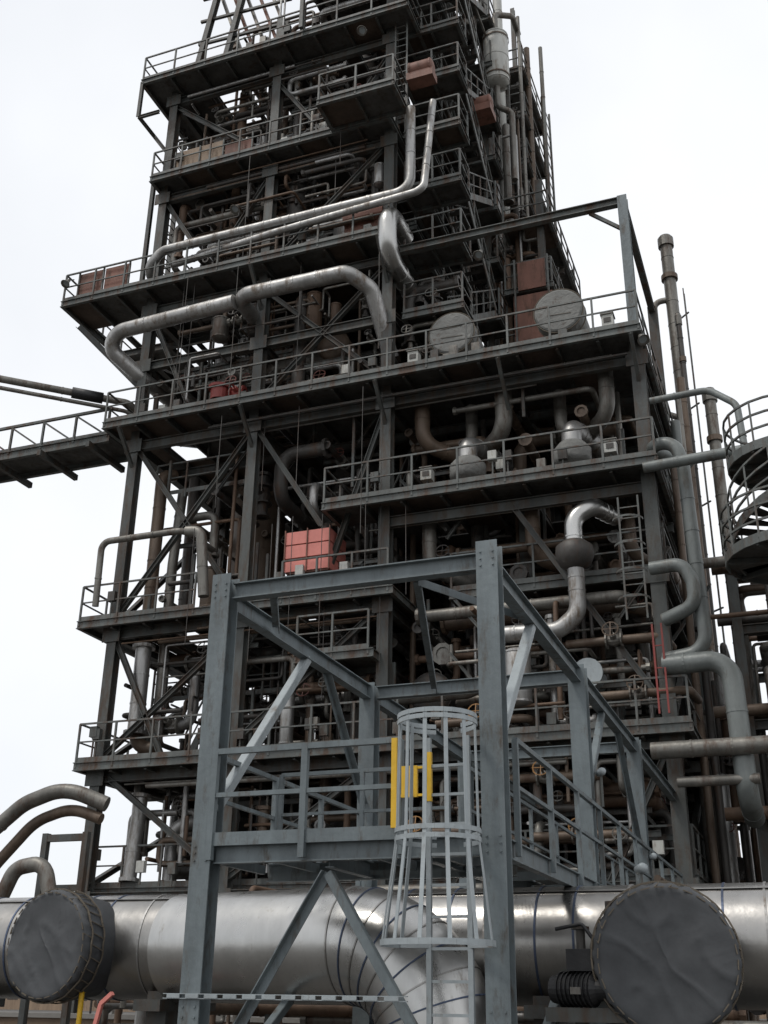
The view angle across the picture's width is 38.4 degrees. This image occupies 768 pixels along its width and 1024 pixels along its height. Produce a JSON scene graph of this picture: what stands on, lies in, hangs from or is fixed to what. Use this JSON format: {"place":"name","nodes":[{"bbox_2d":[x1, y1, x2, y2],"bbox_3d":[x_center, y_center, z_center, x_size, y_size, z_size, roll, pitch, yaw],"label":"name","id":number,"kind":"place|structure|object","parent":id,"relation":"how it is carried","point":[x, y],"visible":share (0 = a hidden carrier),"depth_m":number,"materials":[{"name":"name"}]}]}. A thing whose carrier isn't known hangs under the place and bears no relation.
{"place":"outdoors","nodes":[
{"label":"outdoors","id":0,"kind":"place"},
{"bbox_2d":[0,1012,299,1023],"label":"bund wall","id":1,"kind":"structure","parent":0,"point":[33,1018],"depth_m":25.38,"materials":[{"name":"concrete"}]},
{"bbox_2d":[0,998,766,1018],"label":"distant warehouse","id":2,"kind":"structure","parent":0,"point":[12,1004],"depth_m":120.22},
{"bbox_2d":[0,1009,766,1019],"bbox_3d":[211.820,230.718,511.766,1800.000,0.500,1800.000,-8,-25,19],"label":"ground","id":3,"kind":"structure","parent":0,"point":[42,1011],"depth_m":111.28,"materials":[{"name":"concrete"}]},
{"bbox_2d":[0,784,110,1023],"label":"hose bend pipes","id":4,"kind":"object","parent":3,"relation":"on","point":[41,867],"visible":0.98,"depth_m":23.31,"materials":[{"name":"metal"}]},
{"bbox_2d":[76,991,84,1023],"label":"yellow bollard","id":5,"kind":"object","parent":3,"relation":"on","point":[80,1008],"visible":1,"depth_m":14.41,"materials":[{"name":"metal"}]},
{"bbox_2d":[93,992,114,1023],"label":"pipe","id":6,"kind":"object","parent":3,"relation":"on","point":[106,998],"visible":1,"depth_m":13.78,"materials":[{"name":"metal"}]},
{"bbox_2d":[147,886,485,1023],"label":"duct elbow","id":7,"kind":"object","parent":3,"relation":"on","point":[326,954],"visible":0.77,"depth_m":13.16,"materials":[{"name":"silver metal"}]},
{"bbox_2d":[0,881,767,1023],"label":"insulated duct","id":8,"kind":"object","parent":3,"relation":"on","point":[541,913],"visible":0.24,"depth_m":13.15,"materials":[{"name":"metal"}]},
{"bbox_2d":[6,888,114,1003],"bbox_3d":[-4.267,5.909,15.017,1.441,1.439,1.050,-11,-27,25],"label":"canvas covered flange","id":9,"kind":"object","parent":8,"relation":"attached to","point":[60,948],"visible":0.98,"depth_m":14.61,"materials":[{"name":"grey fabric"}]},
{"bbox_2d":[590,881,743,1023],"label":"canvas covered flange","id":10,"kind":"object","parent":8,"relation":"attached to","point":[665,952],"visible":0.99,"depth_m":11.56,"materials":[{"name":"grey fabric"}]},
{"bbox_2d":[163,539,683,1023],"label":"steel gantry","id":11,"kind":"object","parent":3,"relation":"on","point":[491,855],"visible":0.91,"depth_m":12.19,"materials":[{"name":"grey metal"}]},
{"bbox_2d":[595,767,605,806],"bbox_3d":[3.196,4.037,16.192,0.120,0.562,0.168,7,-25,-14],"label":"lamp","id":12,"kind":"object","parent":11,"relation":"attached to","point":[600,772],"visible":1,"depth_m":16.21,"materials":[{"name":"metal"}]},
{"bbox_2d":[634,863,647,882],"bbox_3d":[2.898,4.226,12.367,0.120,0.562,0.168,7,-25,-14],"label":"lamp","id":13,"kind":"object","parent":11,"relation":"attached to","point":[640,869],"visible":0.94,"depth_m":12.40,"materials":[{"name":"glass"}]},
{"bbox_2d":[648,853,656,880],"bbox_3d":[4.823,6.389,19.736,0.120,0.562,0.168,7,-25,-14],"label":"lamp","id":14,"kind":"object","parent":11,"relation":"attached to","point":[652,856],"visible":0.96,"depth_m":19.76,"materials":[{"name":"metal"}]},
{"bbox_2d":[94,875,767,1023],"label":"ground level pipework","id":15,"kind":"object","parent":3,"relation":"on","point":[324,1014],"visible":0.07,"depth_m":17.85,"materials":[{"name":"metal"}]},
{"bbox_2d":[545,901,626,1023],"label":"motor actuator","id":16,"kind":"object","parent":3,"relation":"on","point":[576,985],"visible":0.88,"depth_m":11.74,"materials":[{"name":"painted cast metal"},{"name":"steel"}]},
{"bbox_2d":[703,556,767,881],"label":"pipe rack","id":17,"kind":"object","parent":3,"relation":"on","point":[747,627],"visible":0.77,"depth_m":28.49,"materials":[{"name":"metal"}]},
{"bbox_3d":[1.898,15.455,31.235,27.000,0.180,17.500,-8,-25,19],"label":"concrete plinth","id":18,"kind":"object","parent":3,"relation":"on","visible":0},
{"bbox_2d":[60,0,766,1020],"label":"process plant tower","id":19,"kind":"structure","parent":18,"relation":"on","point":[340,422],"depth_m":33.85,"materials":[{"name":"metal"}]},
{"bbox_2d":[0,407,127,487],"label":"walkway bridge","id":20,"kind":"structure","parent":19,"relation":"attached to","point":[66,456],"depth_m":37.36,"materials":[{"name":"metal"}]},
{"bbox_2d":[0,375,134,414],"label":"overhead pipe","id":21,"kind":"object","parent":19,"relation":"attached to","point":[79,394],"visible":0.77,"depth_m":36.10,"materials":[{"name":"grey metal"}]},
{"bbox_2d":[61,279,73,287],"bbox_3d":[-11.036,-8.047,38.569,0.333,0.556,0.569,-8,-25,19],"label":"floodlight","id":22,"kind":"object","parent":19,"relation":"attached to","point":[65,284],"visible":1,"depth_m":38.43,"materials":[{"name":"metal"}]},
{"bbox_2d":[76,261,131,294],"bbox_3d":[-9.711,-8.017,38.260,2.100,1.100,0.095,-8,-25,19],"label":"rail panel","id":23,"kind":"object","parent":19,"relation":"on","point":[99,285],"visible":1,"depth_m":38.30,"materials":[{"name":"metal"}]},
{"bbox_2d":[92,526,216,606],"bbox_3d":[-6.901,1.651,33.006,3.601,2.277,1.959,3,-24,-6],"label":"riser pipe","id":24,"kind":"object","parent":19,"relation":"attached to","point":[203,545],"visible":1,"depth_m":32.95,"materials":[{"name":"grey metal"}]},
{"bbox_2d":[118,469,239,881],"bbox_3d":[-5.800,4.262,32.870,3.568,12.983,1.208,-8,-25,19],"label":"riser pipe","id":25,"kind":"object","parent":19,"relation":"attached to","point":[142,661],"visible":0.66,"depth_m":32.85,"materials":[{"name":"metal"}]},
{"bbox_2d":[178,141,186,150],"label":"floodlight","id":26,"kind":"object","parent":19,"relation":"attached to","point":[181,143],"visible":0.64,"depth_m":40.04,"materials":[{"name":"metal"}]},
{"bbox_2d":[174,131,253,167],"bbox_3d":[-6.058,-12.736,39.216,3.150,1.000,0.105,-8,-25,19],"label":"rail panel","id":27,"kind":"object","parent":19,"relation":"attached to","point":[215,152],"visible":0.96,"depth_m":39.31,"materials":[{"name":"metal"}]},
{"bbox_2d":[208,376,247,398],"bbox_3d":[-5.036,-3.593,35.504,1.440,1.100,1.645,-8,-25,19],"label":"red pump","id":28,"kind":"object","parent":19,"relation":"on","point":[220,391],"visible":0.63,"depth_m":35.47,"materials":[{"name":"paint"}]},
{"bbox_2d":[230,204,241,213],"bbox_3d":[-5.033,-10.411,37.729,0.335,0.556,0.569,-8,-25,19],"label":"floodlight","id":29,"kind":"object","parent":19,"relation":"attached to","point":[234,209],"visible":1,"depth_m":37.59,"materials":[{"name":"metal"}]},
{"bbox_2d":[195,0,291,61],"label":"steel lattice framework","id":30,"kind":"object","parent":19,"relation":"on","point":[237,15],"visible":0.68,"depth_m":42.43,"materials":[{"name":"metal"}]},
{"bbox_2d":[105,265,397,406],"bbox_3d":[-4.340,-5.417,35.838,9.894,2.599,3.049,-8,-25,19],"label":"insulated pipe","id":31,"kind":"object","parent":19,"relation":"attached to","point":[240,301],"visible":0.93,"depth_m":35.11,"materials":[{"name":"metal"}]},
{"bbox_2d":[145,105,415,278],"bbox_3d":[-3.308,-10.183,37.535,9.869,4.558,2.058,-8,-25,19],"label":"insulated pipe","id":32,"kind":"object","parent":19,"relation":"on","point":[159,254],"visible":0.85,"depth_m":35.92,"materials":[{"name":"metal"}]},
{"bbox_2d":[172,99,435,267],"bbox_3d":[-2.842,-11.161,36.979,9.394,4.658,1.186,-8,-25,19],"label":"insulated pipe","id":33,"kind":"object","parent":19,"relation":"on","point":[421,187],"visible":0.98,"depth_m":35.47,"materials":[{"name":"metal"}]},
{"bbox_2d":[284,525,345,575],"bbox_3d":[-2.010,1.683,32.018,1.430,2.170,1.235,-8,-25,19],"label":"red cabinet","id":34,"kind":"object","parent":19,"relation":"on","point":[307,543],"visible":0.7,"depth_m":31.71,"materials":[{"name":"metal"}]},
{"bbox_2d":[357,26,366,35],"bbox_3d":[-0.653,-16.113,36.805,0.330,0.556,0.548,-19,-31,38],"label":"floodlight","id":35,"kind":"object","parent":19,"relation":"attached to","point":[361,30],"visible":1,"depth_m":36.68,"materials":[{"name":"metal"}]},
{"bbox_2d":[342,206,382,232],"bbox_3d":[-0.438,-9.125,36.570,1.400,1.400,1.600,-8,-25,19],"label":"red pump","id":36,"kind":"object","parent":19,"relation":"on","point":[359,225],"visible":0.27,"depth_m":36.06,"materials":[{"name":"brown metal"}]},
{"bbox_2d":[299,0,468,96],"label":"rooftop platform","id":37,"kind":"structure","parent":19,"relation":"on","point":[357,9],"depth_m":42.01,"materials":[{"name":"metal"}]},
{"bbox_2d":[378,207,427,306],"bbox_3d":[1.816,-6.854,38.430,0.624,2.419,10.303,-8,-25,19],"label":"white elbow pipe","id":38,"kind":"object","parent":19,"relation":"attached to","point":[393,226],"visible":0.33,"depth_m":34.27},
{"bbox_2d":[406,349,421,361],"bbox_3d":[0.907,-4.360,33.007,0.380,0.940,0.380,-8,-25,19],"label":"junction box","id":39,"kind":"object","parent":19,"relation":"on","point":[414,354],"visible":0.71,"depth_m":33.00,"materials":[{"name":"white paint"}]},
{"bbox_2d":[406,57,436,90],"bbox_3d":[1.223,-14.471,36.285,0.900,0.795,0.595,-8,-25,19],"label":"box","id":40,"kind":"object","parent":19,"relation":"attached to","point":[420,74],"visible":1,"depth_m":36.09,"materials":[{"name":"brown metal"}]},
{"bbox_2d":[419,465,435,483],"bbox_3d":[1.231,-0.799,31.281,0.380,0.940,0.380,-8,-25,19],"label":"junction box","id":41,"kind":"object","parent":19,"relation":"on","point":[426,476],"visible":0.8,"depth_m":31.27,"materials":[{"name":"white paint"}]},
{"bbox_2d":[408,816,475,832],"bbox_3d":[1.226,7.942,27.563,2.870,0.561,1.134,1,-24,-2],"label":"hand valve","id":42,"kind":"object","parent":19,"relation":"on","point":[437,830],"visible":0.16,"depth_m":27.26,"materials":[{"name":"orange paint"}]},
{"bbox_2d":[428,312,484,355],"bbox_3d":[2.825,-4.303,35.252,1.480,2.658,4.566,-8,-25,19],"label":"heat exchanger drum","id":43,"kind":"object","parent":19,"relation":"on","point":[447,334],"visible":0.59,"depth_m":33.45,"materials":[{"name":"grey metal"}]},
{"bbox_2d":[473,250,483,260],"bbox_3d":[2.847,-7.722,32.920,0.329,0.557,0.569,-8,-25,19],"label":"floodlight","id":44,"kind":"object","parent":19,"relation":"attached to","point":[478,255],"visible":1,"depth_m":32.78,"materials":[{"name":"metal"}]},
{"bbox_2d":[450,437,512,479],"bbox_3d":[3.256,-0.894,32.846,1.024,2.329,4.421,-13,-27,28],"label":"valve assembly","id":45,"kind":"object","parent":19,"relation":"on","point":[472,453],"visible":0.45,"depth_m":31.19,"materials":[{"name":"metal"}]},
{"bbox_2d":[470,94,495,127],"bbox_3d":[3.582,-14.734,40.224,0.810,0.915,0.800,-8,-25,19],"label":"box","id":46,"kind":"object","parent":19,"relation":"on","point":[484,110],"visible":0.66,"depth_m":39.97,"materials":[{"name":"brown metal"}]},
{"bbox_2d":[484,0,491,190],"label":"rooftop pipe","id":47,"kind":"object","parent":19,"relation":"attached to","point":[490,148],"visible":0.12,"depth_m":43.63,"materials":[{"name":"grey metal"}]},
{"bbox_2d":[477,0,499,346],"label":"rooftop pipe","id":48,"kind":"object","parent":19,"relation":"on","point":[497,341],"visible":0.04,"depth_m":42.40,"materials":[{"name":"metal"}]},
{"bbox_2d":[435,703,543,727],"bbox_3d":[2.757,5.261,28.128,2.870,0.561,1.134,1,-24,-2],"label":"hand valve","id":49,"kind":"object","parent":19,"relation":"on","point":[520,718],"visible":0.34,"depth_m":27.84,"materials":[{"name":"orange paint"}]},
{"bbox_2d":[394,647,606,707],"bbox_3d":[2.898,4.381,28.549,5.592,1.545,1.170,-6,-25,16],"label":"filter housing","id":50,"kind":"object","parent":19,"relation":"on","point":[594,673],"visible":0.43,"depth_m":27.96,"materials":[{"name":"metal"}]},
{"bbox_2d":[492,0,509,244],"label":"rooftop pipe","id":51,"kind":"object","parent":19,"relation":"on","point":[497,5],"visible":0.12,"depth_m":45.63,"materials":[{"name":"metal"}]},
{"bbox_2d":[482,12,520,181],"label":"vertical drum","id":52,"kind":"object","parent":19,"relation":"on","point":[498,75],"visible":0.89,"depth_m":43.54,"materials":[{"name":"white paint"}]},
{"bbox_2d":[524,47,535,213],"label":"rooftop pipe","id":53,"kind":"object","parent":19,"relation":"on","point":[528,89],"visible":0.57,"depth_m":46.82,"materials":[{"name":"grey metal"}]},
{"bbox_2d":[399,194,665,408],"bbox_3d":[4.906,-5.427,35.466,7.150,4.980,6.390,-8,-25,19],"label":"lifting portal frame","id":54,"kind":"object","parent":19,"relation":"on","point":[629,245],"visible":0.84,"depth_m":33.65,"materials":[{"name":"metal"}]},
{"bbox_2d":[513,253,551,341],"bbox_3d":[5.259,-7.277,38.968,1.400,4.100,0.190,-8,-25,19],"label":"wall panel","id":55,"kind":"object","parent":19,"relation":"attached to","point":[531,274],"visible":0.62,"depth_m":39.23,"materials":[{"name":"metal"}]},
{"bbox_2d":[540,97,546,203],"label":"rooftop pipe","id":56,"kind":"object","parent":19,"relation":"on","point":[543,144],"visible":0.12,"depth_m":47.44,"materials":[{"name":"metal"}]},
{"bbox_2d":[509,760,610,786],"bbox_3d":[4.235,6.423,26.998,2.870,0.561,1.134,1,-24,-2],"label":"hand valve","id":57,"kind":"object","parent":19,"relation":"on","point":[537,777],"visible":0.47,"depth_m":26.88,"materials":[{"name":"orange paint"}]},
{"bbox_2d":[533,288,589,336],"bbox_3d":[5.990,-4.697,34.530,1.520,2.876,4.866,-8,-25,19],"label":"heat exchanger drum","id":58,"kind":"object","parent":19,"relation":"on","point":[556,296],"visible":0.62,"depth_m":32.62,"materials":[{"name":"grey metal"}]},
{"bbox_2d":[505,498,622,642],"bbox_3d":[4.603,1.448,28.821,3.703,3.948,1.660,0,-24,1],"label":"strainer with elbow","id":59,"kind":"object","parent":19,"relation":"attached to","point":[574,554],"visible":0.85,"depth_m":28.26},
{"bbox_2d":[554,420,605,463],"bbox_3d":[6.062,-1.289,31.862,1.024,2.329,4.421,-13,-27,28],"label":"valve assembly","id":60,"kind":"object","parent":19,"relation":"on","point":[577,437],"visible":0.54,"depth_m":30.33,"materials":[{"name":"metal"}]},
{"bbox_2d":[534,818,631,844],"bbox_3d":[4.966,7.599,26.171,2.870,0.561,1.134,1,-24,-2],"label":"hand valve","id":61,"kind":"object","parent":19,"relation":"on","point":[544,836],"visible":0.22,"depth_m":26.17,"materials":[{"name":"orange paint"}]},
{"bbox_2d":[600,311,614,325],"bbox_3d":[6.333,-5.123,31.105,0.380,0.940,0.380,-8,-25,19],"label":"junction box","id":62,"kind":"object","parent":19,"relation":"on","point":[607,318],"visible":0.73,"depth_m":31.09,"materials":[{"name":"white paint"}]},
{"bbox_2d":[603,437,618,456],"bbox_3d":[6.096,-1.483,29.576,0.380,0.940,0.380,-8,-25,19],"label":"junction box","id":63,"kind":"object","parent":19,"relation":"on","point":[610,448],"visible":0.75,"depth_m":29.56,"materials":[{"name":"white paint"}]},
{"bbox_2d":[566,621,676,650],"bbox_3d":[6.055,3.154,27.706,2.870,0.561,1.134,1,-24,-2],"label":"hand valve","id":64,"kind":"object","parent":19,"relation":"on","point":[612,639],"visible":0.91,"depth_m":27.54,"materials":[{"name":"metal"}]},
{"bbox_2d":[638,333,649,345],"bbox_3d":[6.949,-4.682,29.516,0.320,0.562,0.570,-8,-25,19],"label":"floodlight","id":65,"kind":"object","parent":19,"relation":"attached to","point":[643,339],"visible":1,"depth_m":29.38,"materials":[{"name":"metal"}]},
{"bbox_2d":[600,675,702,703],"bbox_3d":[6.505,4.369,26.977,2.870,0.561,1.134,1,-24,-2],"label":"hand valve","id":66,"kind":"object","parent":19,"relation":"on","point":[647,693],"visible":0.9,"depth_m":26.79,"materials":[{"name":"metal"}]},
{"bbox_2d":[654,233,680,419],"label":"vent stack","id":67,"kind":"object","parent":19,"relation":"attached to","point":[669,277],"visible":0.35,"depth_m":43.49,"materials":[{"name":"grey metal"}]},
{"bbox_2d":[674,312,718,652],"bbox_3d":[10.928,0.466,38.005,0.270,17.300,0.270,-8,-25,19],"label":"vent stack","id":68,"kind":"object","parent":19,"relation":"attached to","point":[678,325],"visible":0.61,"depth_m":39.16,"materials":[{"name":"grey metal"}]},
{"bbox_2d":[682,288,724,642],"bbox_3d":[11.554,-0.324,39.540,0.236,18.000,0.709,3,-24,-5],"label":"access ladder","id":69,"kind":"object","parent":68,"relation":"attached to","point":[720,608],"visible":0.73,"depth_m":40.00,"materials":[{"name":"metal"}]},
{"bbox_2d":[642,388,767,827],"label":"riser pipe","id":70,"kind":"object","parent":19,"relation":"attached to","point":[741,745],"visible":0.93,"depth_m":26.14,"materials":[{"name":"grey metal"}]},
{"bbox_2d":[670,365,759,1020],"bbox_3d":[9.682,3.413,33.574,0.324,23.700,9.024,-8,-25,19],"label":"riser pipe","id":71,"kind":"object","parent":19,"relation":"attached to","point":[680,430],"visible":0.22,"depth_m":30.45,"materials":[{"name":"grey metal"}]},
{"bbox_2d":[702,387,738,662],"bbox_3d":[11.463,2.777,36.166,0.540,15.600,0.540,-8,-25,19],"label":"vent stack","id":72,"kind":"object","parent":19,"relation":"attached to","point":[714,438],"visible":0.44,"depth_m":37.91,"materials":[{"name":"grey metal"}]},
{"bbox_2d":[720,395,767,584],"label":"spiral staircase","id":73,"kind":"structure","parent":18,"relation":"on","point":[746,558],"depth_m":24.69,"materials":[{"name":"metal"}]},
{"bbox_2d":[0,0,767,897],"label":"sky","id":74,"kind":"structure","parent":0,"point":[662,105],"materials":[{"name":"white"}]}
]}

